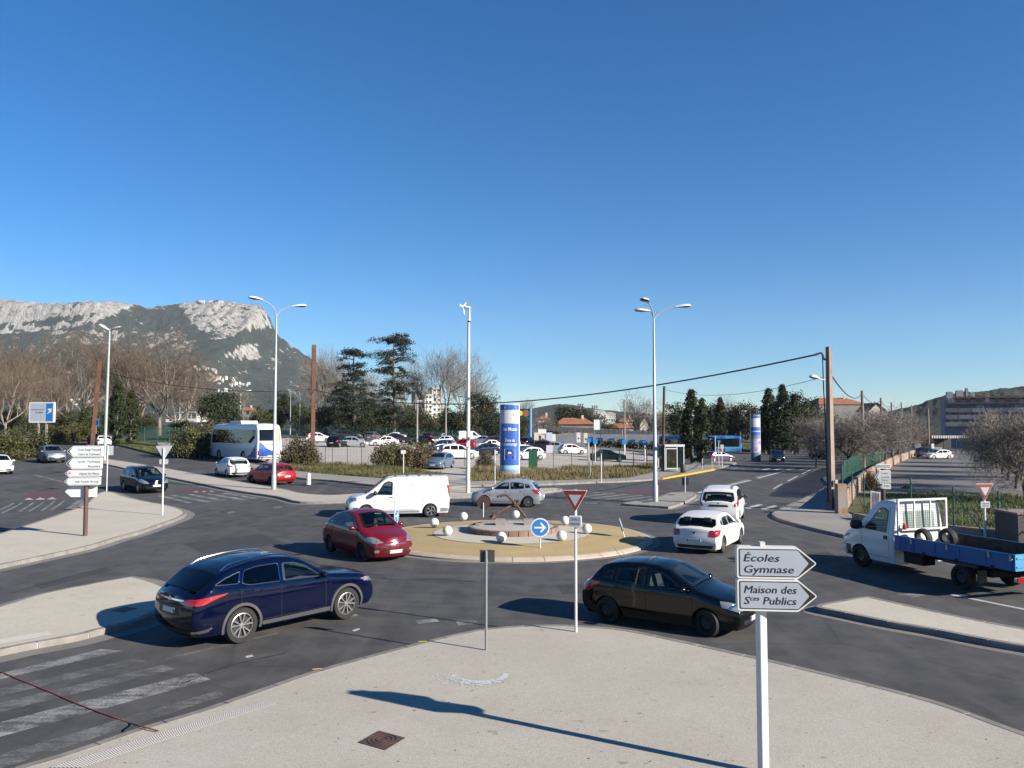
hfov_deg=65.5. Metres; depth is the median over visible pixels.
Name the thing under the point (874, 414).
pollard tree
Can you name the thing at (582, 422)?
house
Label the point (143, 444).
guard rail
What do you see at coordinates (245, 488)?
traffic island
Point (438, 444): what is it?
parked car
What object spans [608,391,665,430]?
bare tree
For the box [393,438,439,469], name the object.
oleander shrub
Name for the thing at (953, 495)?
wire fence
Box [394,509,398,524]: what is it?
arrow sign
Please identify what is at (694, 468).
pavement
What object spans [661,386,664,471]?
timber pole
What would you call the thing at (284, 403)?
pine tree
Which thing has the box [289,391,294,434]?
street lamp
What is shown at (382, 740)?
access cover
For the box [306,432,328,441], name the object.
parked car
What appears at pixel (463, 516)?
white ball
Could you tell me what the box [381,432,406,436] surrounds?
parked car
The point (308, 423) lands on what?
evergreen tree
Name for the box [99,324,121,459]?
street lamp
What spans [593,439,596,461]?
plate post
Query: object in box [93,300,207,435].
plane tree
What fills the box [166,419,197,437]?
evergreen tree
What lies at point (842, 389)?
overhead cable
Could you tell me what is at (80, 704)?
rubber hose
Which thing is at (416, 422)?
street lamp
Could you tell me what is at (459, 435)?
parked car
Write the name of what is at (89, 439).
blue hatchback
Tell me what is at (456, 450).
parked car
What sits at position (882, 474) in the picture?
direction sign
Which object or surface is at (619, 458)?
wire fence
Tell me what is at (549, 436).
notice board
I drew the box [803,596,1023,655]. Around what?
traffic island
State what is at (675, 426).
pine tree
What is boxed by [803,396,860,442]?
house
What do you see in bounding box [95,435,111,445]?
white hatchback
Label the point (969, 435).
pollard tree
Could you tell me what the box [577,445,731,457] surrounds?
bus station apron
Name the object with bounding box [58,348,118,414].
plane tree
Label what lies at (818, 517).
pavement
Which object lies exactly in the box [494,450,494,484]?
white post
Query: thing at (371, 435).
parked car
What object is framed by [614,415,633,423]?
house
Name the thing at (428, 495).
white van
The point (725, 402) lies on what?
bare tree
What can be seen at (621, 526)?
arrow sign
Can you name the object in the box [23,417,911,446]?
ground
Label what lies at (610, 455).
parked car
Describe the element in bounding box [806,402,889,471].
pollard tree
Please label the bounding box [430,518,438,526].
white ball
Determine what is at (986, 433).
pollard tree
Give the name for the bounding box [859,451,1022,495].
parking lot
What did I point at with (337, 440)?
parked car
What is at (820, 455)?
black car
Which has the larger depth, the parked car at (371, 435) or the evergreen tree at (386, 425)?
the evergreen tree at (386, 425)
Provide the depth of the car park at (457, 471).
93.79 m
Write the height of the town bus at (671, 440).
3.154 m
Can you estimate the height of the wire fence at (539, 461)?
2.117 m
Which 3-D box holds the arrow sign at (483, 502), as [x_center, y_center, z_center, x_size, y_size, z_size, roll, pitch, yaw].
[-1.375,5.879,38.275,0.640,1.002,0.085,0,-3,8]
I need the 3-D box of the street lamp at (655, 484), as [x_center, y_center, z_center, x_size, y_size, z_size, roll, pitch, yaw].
[8.779,0.989,45.330,3.313,11.632,2.129,0,-3,0]
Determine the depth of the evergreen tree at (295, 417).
168.80 m
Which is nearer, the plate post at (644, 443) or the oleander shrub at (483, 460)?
the oleander shrub at (483, 460)
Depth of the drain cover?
18.74 m
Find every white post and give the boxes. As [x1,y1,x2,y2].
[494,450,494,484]
[600,450,602,482]
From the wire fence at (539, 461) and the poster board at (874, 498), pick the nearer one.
the poster board at (874, 498)
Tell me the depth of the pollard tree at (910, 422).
126.21 m
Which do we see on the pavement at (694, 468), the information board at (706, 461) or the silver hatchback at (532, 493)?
the information board at (706, 461)
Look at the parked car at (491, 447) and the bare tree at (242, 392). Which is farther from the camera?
the bare tree at (242, 392)
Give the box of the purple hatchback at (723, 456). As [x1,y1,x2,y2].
[704,451,734,461]
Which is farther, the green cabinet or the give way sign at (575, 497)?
the green cabinet
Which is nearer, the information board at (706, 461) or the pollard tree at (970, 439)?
the information board at (706, 461)
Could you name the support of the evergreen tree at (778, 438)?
on the ground at (163, 419)
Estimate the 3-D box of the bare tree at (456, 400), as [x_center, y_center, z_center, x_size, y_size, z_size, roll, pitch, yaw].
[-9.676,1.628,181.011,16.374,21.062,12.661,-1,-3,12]
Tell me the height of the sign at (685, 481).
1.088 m
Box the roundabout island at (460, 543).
[403,520,659,563]
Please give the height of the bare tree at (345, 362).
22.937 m
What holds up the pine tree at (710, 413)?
on the ground at (163, 419)
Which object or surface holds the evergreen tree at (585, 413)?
on the ground at (163, 419)
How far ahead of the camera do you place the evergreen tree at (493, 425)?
148.86 m
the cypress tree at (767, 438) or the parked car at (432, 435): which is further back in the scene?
the cypress tree at (767, 438)
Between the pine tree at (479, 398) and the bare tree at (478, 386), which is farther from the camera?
the bare tree at (478, 386)
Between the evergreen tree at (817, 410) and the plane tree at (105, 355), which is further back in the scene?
the evergreen tree at (817, 410)
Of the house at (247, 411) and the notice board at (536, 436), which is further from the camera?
the house at (247, 411)
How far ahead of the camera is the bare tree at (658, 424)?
174.19 m
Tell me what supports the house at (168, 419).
on the ground at (163, 419)
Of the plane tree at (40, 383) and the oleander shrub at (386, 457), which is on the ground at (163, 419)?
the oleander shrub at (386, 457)
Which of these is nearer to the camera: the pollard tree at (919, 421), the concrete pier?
the concrete pier
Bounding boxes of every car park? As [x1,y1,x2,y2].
[261,438,657,479]
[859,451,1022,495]
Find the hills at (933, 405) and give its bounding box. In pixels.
[888,386,1023,435]
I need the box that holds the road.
[0,422,1023,767]
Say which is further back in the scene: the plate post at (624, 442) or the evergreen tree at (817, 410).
the evergreen tree at (817, 410)
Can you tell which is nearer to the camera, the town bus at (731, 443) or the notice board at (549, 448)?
the notice board at (549, 448)
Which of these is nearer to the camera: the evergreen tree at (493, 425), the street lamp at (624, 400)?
the street lamp at (624, 400)
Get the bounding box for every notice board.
[534,433,538,441]
[538,429,545,439]
[546,433,551,441]
[546,445,552,452]
[584,433,587,447]
[594,420,600,450]
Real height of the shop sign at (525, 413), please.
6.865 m
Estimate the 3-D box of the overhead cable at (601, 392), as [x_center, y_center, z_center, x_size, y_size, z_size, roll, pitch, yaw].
[-3.219,0.504,66.029,0.085,2.366,61.588,2,-4,-39]
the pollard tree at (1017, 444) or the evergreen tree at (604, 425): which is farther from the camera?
the evergreen tree at (604, 425)
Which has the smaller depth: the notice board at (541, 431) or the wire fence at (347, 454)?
the wire fence at (347, 454)
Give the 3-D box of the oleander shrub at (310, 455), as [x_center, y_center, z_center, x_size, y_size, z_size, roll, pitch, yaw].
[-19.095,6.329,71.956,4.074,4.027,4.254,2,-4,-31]
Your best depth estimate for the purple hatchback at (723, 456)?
105.05 m
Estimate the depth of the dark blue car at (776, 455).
108.54 m
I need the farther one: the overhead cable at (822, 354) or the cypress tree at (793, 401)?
the cypress tree at (793, 401)
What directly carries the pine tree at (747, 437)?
on the ground at (163, 419)
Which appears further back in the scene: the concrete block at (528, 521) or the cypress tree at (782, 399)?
the cypress tree at (782, 399)
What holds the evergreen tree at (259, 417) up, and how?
on the ground at (163, 419)
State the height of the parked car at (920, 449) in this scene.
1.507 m
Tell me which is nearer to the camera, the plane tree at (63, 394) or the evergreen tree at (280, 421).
the plane tree at (63, 394)
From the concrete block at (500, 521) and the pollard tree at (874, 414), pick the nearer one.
the concrete block at (500, 521)
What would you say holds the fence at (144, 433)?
on the grass verge at (139, 448)
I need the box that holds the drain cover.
[110,607,136,611]
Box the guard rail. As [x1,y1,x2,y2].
[129,442,161,446]
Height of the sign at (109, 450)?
2.975 m
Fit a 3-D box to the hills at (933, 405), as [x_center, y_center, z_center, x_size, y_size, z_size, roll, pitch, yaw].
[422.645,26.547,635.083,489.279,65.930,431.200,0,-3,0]
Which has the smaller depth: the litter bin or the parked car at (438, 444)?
the litter bin
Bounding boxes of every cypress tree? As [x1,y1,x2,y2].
[107,378,127,446]
[120,388,142,443]
[678,389,704,462]
[692,398,712,465]
[711,397,728,435]
[759,387,777,453]
[760,411,770,452]
[771,383,794,453]
[789,393,802,454]
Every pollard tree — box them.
[781,415,846,467]
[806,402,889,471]
[834,399,916,460]
[838,405,921,465]
[841,403,915,461]
[864,404,920,459]
[873,407,934,455]
[878,408,933,454]
[888,409,933,452]
[903,409,936,450]
[945,391,1023,497]
[950,411,1005,467]
[957,419,991,462]
[959,396,1023,481]
[960,408,1022,479]
[967,404,1021,471]
[972,411,1022,488]
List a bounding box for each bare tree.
[229,386,253,420]
[293,366,330,411]
[296,347,357,408]
[307,342,357,403]
[337,367,389,407]
[382,364,436,427]
[399,347,465,414]
[416,340,482,429]
[437,349,497,411]
[456,368,502,408]
[519,397,538,433]
[523,413,562,429]
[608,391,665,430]
[645,414,672,431]
[712,390,734,409]
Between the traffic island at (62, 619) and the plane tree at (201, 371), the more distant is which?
the plane tree at (201, 371)
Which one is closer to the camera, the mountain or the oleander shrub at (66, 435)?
the oleander shrub at (66, 435)
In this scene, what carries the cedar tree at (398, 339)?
on the ground at (163, 419)
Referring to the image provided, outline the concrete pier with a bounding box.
[834,483,846,513]
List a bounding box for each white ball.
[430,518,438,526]
[443,526,451,535]
[459,512,467,520]
[496,532,505,541]
[511,510,519,518]
[556,530,566,540]
[560,516,568,524]
[582,524,591,533]
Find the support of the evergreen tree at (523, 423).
on the ground at (163, 419)
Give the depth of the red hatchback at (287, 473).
56.19 m
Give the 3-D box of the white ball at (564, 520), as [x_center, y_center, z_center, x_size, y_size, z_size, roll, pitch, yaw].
[2.260,5.825,34.004,0.380,0.380,0.380,0,-3,0]
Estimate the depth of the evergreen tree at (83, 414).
123.95 m
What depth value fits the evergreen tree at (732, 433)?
167.92 m
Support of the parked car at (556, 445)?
on the car park at (457, 471)
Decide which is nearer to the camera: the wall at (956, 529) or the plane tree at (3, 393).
the wall at (956, 529)
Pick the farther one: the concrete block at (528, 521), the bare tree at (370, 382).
the bare tree at (370, 382)
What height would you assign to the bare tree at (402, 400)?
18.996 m
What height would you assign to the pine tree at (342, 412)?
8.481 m
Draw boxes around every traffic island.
[0,491,194,571]
[0,576,165,662]
[103,459,562,504]
[618,492,700,509]
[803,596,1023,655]
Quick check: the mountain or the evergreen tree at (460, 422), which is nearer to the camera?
the evergreen tree at (460, 422)
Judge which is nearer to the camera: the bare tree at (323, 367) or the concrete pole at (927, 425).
the concrete pole at (927, 425)
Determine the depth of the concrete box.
29.61 m
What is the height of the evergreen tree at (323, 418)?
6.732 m
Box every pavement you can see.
[14,624,1023,767]
[157,441,736,487]
[765,469,994,564]
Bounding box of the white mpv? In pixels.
[699,484,747,519]
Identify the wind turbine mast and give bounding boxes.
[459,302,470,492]
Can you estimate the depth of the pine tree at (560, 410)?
238.40 m
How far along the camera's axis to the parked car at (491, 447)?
99.27 m
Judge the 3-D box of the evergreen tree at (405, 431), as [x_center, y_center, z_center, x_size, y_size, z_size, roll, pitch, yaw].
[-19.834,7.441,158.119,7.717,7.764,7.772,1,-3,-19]
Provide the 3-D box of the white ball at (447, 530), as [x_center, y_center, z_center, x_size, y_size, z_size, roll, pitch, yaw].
[-2.470,5.617,30.498,0.380,0.380,0.380,0,-3,0]
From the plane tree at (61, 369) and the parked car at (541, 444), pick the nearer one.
the parked car at (541, 444)
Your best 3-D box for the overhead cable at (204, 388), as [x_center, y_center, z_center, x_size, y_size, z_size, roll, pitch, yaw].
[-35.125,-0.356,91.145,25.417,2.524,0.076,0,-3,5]
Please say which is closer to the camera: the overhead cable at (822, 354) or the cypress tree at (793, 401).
the overhead cable at (822, 354)
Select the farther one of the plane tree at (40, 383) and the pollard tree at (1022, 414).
the plane tree at (40, 383)
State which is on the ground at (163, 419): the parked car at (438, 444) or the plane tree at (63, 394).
the plane tree at (63, 394)
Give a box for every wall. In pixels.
[543,425,672,447]
[847,450,914,510]
[852,513,994,536]
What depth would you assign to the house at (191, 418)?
229.79 m
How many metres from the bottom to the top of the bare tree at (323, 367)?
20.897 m
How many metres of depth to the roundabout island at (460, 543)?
28.52 m
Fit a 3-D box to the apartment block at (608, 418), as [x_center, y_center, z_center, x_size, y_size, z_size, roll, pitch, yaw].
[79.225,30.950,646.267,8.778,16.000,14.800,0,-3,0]
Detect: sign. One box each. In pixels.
[64,445,103,535]
[106,445,112,491]
[156,446,171,514]
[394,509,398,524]
[401,450,405,472]
[477,496,489,516]
[480,550,494,649]
[520,408,531,436]
[531,518,549,547]
[563,490,586,631]
[619,518,624,536]
[682,478,688,492]
[735,541,816,767]
[874,464,890,500]
[976,484,992,536]
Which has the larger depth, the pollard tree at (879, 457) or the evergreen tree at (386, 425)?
the evergreen tree at (386, 425)
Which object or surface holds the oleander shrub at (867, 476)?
on the ground at (163, 419)
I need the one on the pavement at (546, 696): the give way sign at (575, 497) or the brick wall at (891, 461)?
the give way sign at (575, 497)
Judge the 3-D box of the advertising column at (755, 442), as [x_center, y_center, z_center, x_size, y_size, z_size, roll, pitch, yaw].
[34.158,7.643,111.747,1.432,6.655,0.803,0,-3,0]
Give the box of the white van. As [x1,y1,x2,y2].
[345,474,449,516]
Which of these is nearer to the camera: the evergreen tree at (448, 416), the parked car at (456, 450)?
the parked car at (456, 450)
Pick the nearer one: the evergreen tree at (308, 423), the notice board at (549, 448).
the notice board at (549, 448)
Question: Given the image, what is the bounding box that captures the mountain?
[0,299,458,419]
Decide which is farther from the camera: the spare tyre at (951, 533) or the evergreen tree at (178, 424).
the evergreen tree at (178, 424)
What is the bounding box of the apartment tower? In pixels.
[411,387,441,423]
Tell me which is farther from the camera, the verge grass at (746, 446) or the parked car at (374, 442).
the verge grass at (746, 446)
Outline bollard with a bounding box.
[306,473,310,484]
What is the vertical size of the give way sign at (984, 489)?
2.114 m
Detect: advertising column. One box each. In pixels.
[500,404,519,476]
[750,415,760,461]
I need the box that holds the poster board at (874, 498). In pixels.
[870,491,879,511]
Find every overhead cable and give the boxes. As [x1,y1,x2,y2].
[101,371,311,391]
[314,354,815,404]
[665,377,821,394]
[815,352,826,359]
[832,376,861,398]
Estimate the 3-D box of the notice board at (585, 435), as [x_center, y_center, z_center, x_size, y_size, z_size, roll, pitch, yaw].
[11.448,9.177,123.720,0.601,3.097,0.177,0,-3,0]
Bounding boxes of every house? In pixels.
[165,415,175,421]
[176,411,208,421]
[239,405,256,416]
[536,413,548,435]
[555,415,593,433]
[609,420,632,433]
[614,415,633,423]
[632,413,651,434]
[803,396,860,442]
[856,401,886,419]
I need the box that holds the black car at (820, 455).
[808,449,825,457]
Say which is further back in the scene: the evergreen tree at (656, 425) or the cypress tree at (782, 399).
the evergreen tree at (656, 425)
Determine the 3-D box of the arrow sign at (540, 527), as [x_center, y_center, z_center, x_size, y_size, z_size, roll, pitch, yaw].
[0.983,5.247,27.828,0.661,1.126,0.085,0,-3,0]
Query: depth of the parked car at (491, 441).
115.19 m
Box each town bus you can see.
[659,436,716,455]
[711,435,741,451]
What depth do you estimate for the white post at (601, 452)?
60.96 m
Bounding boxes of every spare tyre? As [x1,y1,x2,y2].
[914,528,932,540]
[939,528,957,544]
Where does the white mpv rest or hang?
on the road
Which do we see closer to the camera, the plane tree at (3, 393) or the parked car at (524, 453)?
the parked car at (524, 453)
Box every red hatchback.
[246,462,295,484]
[323,508,411,560]
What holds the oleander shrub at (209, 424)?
on the ground at (163, 419)
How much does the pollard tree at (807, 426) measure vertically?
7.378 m
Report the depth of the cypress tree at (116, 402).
103.62 m
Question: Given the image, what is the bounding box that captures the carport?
[916,436,968,453]
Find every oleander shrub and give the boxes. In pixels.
[0,427,35,459]
[5,424,53,457]
[41,423,83,443]
[63,420,102,441]
[164,421,212,458]
[190,417,226,446]
[278,432,323,465]
[368,439,409,466]
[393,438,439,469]
[475,450,496,467]
[861,468,878,490]
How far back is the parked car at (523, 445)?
111.65 m
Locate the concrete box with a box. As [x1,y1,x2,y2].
[992,509,1023,542]
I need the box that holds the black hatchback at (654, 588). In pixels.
[582,549,754,636]
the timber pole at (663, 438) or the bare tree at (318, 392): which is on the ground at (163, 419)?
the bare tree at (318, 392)
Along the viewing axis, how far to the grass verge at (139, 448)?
98.70 m
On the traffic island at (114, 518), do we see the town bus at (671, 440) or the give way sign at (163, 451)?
the give way sign at (163, 451)
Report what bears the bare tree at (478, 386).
on the ground at (163, 419)
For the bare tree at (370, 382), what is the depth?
185.78 m
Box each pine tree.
[192,388,243,425]
[222,405,245,423]
[273,392,296,426]
[331,397,351,424]
[460,390,499,435]
[553,404,578,420]
[658,402,690,435]
[702,400,731,434]
[726,400,758,436]
[741,403,759,441]
[781,389,821,452]
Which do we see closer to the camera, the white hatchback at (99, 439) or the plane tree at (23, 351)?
the white hatchback at (99, 439)
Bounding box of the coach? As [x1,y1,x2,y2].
[207,421,281,460]
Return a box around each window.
[212,429,255,442]
[259,429,279,440]
[948,397,954,401]
[976,396,982,401]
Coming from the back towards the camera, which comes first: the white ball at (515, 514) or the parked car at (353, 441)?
the parked car at (353, 441)
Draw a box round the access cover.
[359,731,404,749]
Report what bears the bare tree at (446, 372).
on the ground at (163, 419)
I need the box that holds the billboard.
[29,402,55,441]
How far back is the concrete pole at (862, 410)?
85.81 m
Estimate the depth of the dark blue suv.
16.71 m
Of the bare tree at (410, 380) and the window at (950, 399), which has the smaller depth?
the bare tree at (410, 380)
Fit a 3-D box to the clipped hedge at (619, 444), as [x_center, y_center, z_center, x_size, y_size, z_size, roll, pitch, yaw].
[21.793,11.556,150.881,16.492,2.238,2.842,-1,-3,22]
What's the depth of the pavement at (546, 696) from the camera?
11.79 m
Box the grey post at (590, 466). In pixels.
[589,459,590,474]
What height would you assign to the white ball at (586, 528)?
0.380 m
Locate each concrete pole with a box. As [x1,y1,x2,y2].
[809,347,837,508]
[861,391,865,469]
[927,408,929,446]
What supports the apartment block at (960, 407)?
on the ground at (163, 419)
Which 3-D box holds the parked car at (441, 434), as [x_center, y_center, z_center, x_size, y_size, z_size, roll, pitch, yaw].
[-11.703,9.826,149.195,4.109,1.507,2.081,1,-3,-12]
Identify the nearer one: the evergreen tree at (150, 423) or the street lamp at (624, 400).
the street lamp at (624, 400)
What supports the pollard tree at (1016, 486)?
on the ground at (163, 419)
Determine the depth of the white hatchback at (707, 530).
27.92 m
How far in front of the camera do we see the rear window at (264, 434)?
74.82 m
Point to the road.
(152, 676)
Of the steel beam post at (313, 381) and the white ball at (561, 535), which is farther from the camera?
the steel beam post at (313, 381)
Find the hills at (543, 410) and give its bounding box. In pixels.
[448,404,783,429]
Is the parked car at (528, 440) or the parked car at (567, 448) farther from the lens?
the parked car at (528, 440)
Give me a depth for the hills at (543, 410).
1452.03 m
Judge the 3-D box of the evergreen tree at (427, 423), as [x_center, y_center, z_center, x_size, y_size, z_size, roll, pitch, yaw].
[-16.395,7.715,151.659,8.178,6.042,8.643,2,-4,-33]
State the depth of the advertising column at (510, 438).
64.38 m
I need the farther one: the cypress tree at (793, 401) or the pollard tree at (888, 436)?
the cypress tree at (793, 401)
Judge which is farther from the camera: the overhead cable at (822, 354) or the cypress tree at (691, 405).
the cypress tree at (691, 405)
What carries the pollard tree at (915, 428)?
on the ground at (163, 419)
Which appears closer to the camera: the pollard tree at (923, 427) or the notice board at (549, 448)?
the notice board at (549, 448)
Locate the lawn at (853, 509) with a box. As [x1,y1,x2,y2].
[848,493,1022,528]
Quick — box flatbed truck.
[843,497,1023,589]
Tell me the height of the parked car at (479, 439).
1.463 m
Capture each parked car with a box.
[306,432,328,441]
[326,435,348,446]
[335,430,362,437]
[343,436,368,446]
[364,431,380,440]
[369,436,398,445]
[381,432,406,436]
[388,433,406,442]
[399,434,419,442]
[408,436,433,444]
[423,432,438,438]
[425,452,454,468]
[428,440,456,450]
[434,435,454,442]
[437,443,477,458]
[439,432,456,440]
[456,431,479,440]
[456,439,476,448]
[470,443,499,454]
[473,436,487,442]
[476,440,499,446]
[486,435,499,442]
[520,437,535,443]
[520,441,532,449]
[520,447,545,459]
[528,440,552,449]
[542,442,561,450]
[558,444,586,453]
[589,449,625,460]
[911,447,929,451]
[914,449,936,457]
[923,449,952,458]
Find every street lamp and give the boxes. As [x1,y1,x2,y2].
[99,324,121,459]
[248,296,306,489]
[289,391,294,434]
[416,401,417,446]
[445,407,446,434]
[618,398,630,452]
[634,297,690,501]
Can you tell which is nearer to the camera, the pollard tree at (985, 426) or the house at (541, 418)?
the pollard tree at (985, 426)
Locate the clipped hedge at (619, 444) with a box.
[586,440,658,449]
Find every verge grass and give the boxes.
[286,455,443,477]
[741,443,821,449]
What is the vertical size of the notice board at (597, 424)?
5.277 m
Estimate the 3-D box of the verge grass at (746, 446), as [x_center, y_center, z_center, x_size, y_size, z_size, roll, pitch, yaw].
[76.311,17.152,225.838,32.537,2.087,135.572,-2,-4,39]
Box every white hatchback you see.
[0,454,14,472]
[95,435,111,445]
[214,457,249,476]
[673,510,743,552]
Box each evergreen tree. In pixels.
[0,406,24,433]
[11,415,53,438]
[42,409,80,436]
[64,403,104,428]
[84,411,115,434]
[137,413,162,432]
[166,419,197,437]
[247,405,278,423]
[263,406,291,429]
[286,398,315,431]
[298,419,318,434]
[309,404,345,434]
[349,401,383,432]
[349,416,383,437]
[372,408,412,435]
[399,403,424,435]
[407,411,444,434]
[435,405,459,434]
[447,407,489,435]
[476,407,499,435]
[520,418,533,437]
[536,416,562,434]
[565,403,605,422]
[601,419,618,433]
[647,411,670,433]
[713,420,742,442]
[749,420,790,448]
[802,401,837,451]
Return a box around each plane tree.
[0,322,77,416]
[0,322,123,411]
[0,337,24,407]
[0,346,59,434]
[0,353,75,416]
[11,364,108,428]
[39,311,149,418]
[53,313,169,415]
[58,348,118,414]
[89,329,194,416]
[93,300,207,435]
[103,355,168,420]
[137,363,226,422]
[162,339,224,419]
[168,365,223,425]
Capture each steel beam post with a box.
[90,361,101,445]
[310,345,315,446]
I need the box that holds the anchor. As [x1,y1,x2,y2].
[489,494,526,518]
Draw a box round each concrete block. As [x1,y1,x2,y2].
[496,518,504,524]
[524,518,533,524]
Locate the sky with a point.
(807, 177)
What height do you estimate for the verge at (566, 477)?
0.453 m
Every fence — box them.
[135,427,186,442]
[280,424,485,438]
[325,446,371,462]
[464,449,588,467]
[588,448,659,469]
[841,448,883,483]
[851,472,1023,537]
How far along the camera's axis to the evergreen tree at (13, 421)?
134.08 m
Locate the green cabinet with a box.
[529,450,536,467]
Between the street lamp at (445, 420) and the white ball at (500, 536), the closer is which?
the white ball at (500, 536)
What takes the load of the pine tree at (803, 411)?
on the ground at (163, 419)
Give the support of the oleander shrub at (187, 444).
on the ground at (163, 419)
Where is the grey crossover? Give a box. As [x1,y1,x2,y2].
[36,445,65,462]
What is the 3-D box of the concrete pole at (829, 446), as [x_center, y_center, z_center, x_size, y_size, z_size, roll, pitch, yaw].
[16.209,2.317,41.687,1.501,8.595,0.585,1,-3,-12]
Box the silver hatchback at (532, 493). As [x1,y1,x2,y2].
[471,478,544,506]
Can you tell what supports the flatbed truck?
on the road
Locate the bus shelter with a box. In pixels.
[657,444,684,471]
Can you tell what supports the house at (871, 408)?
on the ground at (163, 419)
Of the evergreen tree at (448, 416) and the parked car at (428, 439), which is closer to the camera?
the parked car at (428, 439)
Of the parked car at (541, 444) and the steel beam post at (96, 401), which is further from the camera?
the parked car at (541, 444)
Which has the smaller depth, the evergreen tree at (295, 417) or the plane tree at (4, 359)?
the plane tree at (4, 359)
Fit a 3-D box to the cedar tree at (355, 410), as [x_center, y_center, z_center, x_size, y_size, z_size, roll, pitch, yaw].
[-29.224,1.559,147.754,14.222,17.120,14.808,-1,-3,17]
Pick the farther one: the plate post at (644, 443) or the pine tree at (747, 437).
the pine tree at (747, 437)
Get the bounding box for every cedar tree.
[318,347,383,432]
[365,332,425,432]
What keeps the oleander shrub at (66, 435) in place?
on the ground at (163, 419)
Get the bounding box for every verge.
[113,439,160,454]
[138,440,175,444]
[295,469,438,477]
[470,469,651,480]
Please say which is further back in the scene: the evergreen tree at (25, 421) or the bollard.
the evergreen tree at (25, 421)
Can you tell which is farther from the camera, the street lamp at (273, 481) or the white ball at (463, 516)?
the street lamp at (273, 481)
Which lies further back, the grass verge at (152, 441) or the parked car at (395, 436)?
the parked car at (395, 436)
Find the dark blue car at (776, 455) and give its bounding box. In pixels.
[769,449,785,462]
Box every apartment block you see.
[592,410,605,423]
[606,412,615,423]
[940,388,1023,448]
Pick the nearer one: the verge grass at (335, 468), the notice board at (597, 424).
the verge grass at (335, 468)
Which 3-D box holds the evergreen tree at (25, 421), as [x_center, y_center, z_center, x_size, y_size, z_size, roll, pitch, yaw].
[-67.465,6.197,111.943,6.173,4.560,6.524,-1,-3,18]
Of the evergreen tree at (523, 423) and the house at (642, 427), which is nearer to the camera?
the evergreen tree at (523, 423)
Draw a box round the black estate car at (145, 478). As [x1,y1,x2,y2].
[120,465,167,492]
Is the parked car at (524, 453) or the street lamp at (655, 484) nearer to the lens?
the street lamp at (655, 484)
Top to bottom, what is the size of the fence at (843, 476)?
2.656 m
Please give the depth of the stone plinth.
30.77 m
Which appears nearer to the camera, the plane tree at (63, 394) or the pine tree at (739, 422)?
the plane tree at (63, 394)
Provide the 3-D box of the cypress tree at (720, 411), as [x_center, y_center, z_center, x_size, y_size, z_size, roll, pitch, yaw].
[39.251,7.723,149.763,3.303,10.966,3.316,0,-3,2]
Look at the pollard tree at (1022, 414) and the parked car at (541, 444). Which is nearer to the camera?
the pollard tree at (1022, 414)
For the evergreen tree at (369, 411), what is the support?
on the ground at (163, 419)
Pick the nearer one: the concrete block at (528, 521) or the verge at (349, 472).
the concrete block at (528, 521)
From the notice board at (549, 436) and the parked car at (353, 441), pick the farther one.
the notice board at (549, 436)
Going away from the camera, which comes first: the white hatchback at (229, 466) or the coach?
the white hatchback at (229, 466)
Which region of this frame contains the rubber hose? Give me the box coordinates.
[0,671,158,731]
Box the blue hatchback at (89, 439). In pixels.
[87,434,101,444]
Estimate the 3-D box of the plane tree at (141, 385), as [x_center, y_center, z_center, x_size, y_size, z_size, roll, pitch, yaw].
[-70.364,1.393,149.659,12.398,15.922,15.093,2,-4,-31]
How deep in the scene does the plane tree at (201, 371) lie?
167.65 m
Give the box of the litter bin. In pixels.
[680,463,685,472]
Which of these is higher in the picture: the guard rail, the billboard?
the billboard
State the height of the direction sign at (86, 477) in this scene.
3.628 m
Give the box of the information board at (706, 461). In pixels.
[702,458,711,468]
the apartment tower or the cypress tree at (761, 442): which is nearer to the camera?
the cypress tree at (761, 442)
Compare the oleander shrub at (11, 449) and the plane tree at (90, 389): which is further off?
the plane tree at (90, 389)
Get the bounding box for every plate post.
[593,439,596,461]
[622,440,626,454]
[643,441,646,460]
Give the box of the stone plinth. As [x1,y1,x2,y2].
[468,520,558,536]
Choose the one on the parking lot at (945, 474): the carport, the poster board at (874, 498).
the carport
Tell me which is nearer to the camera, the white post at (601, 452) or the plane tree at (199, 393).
the white post at (601, 452)
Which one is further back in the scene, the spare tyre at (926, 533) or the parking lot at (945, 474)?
the parking lot at (945, 474)
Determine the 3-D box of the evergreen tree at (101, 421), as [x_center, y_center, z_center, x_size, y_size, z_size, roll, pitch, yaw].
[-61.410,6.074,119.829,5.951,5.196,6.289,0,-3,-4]
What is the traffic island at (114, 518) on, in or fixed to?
on the road
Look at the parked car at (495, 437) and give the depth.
130.61 m
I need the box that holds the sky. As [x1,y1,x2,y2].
[0,0,1023,415]
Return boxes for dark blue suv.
[155,549,372,643]
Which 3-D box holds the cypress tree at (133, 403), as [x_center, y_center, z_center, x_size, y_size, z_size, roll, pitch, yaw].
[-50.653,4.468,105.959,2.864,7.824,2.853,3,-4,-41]

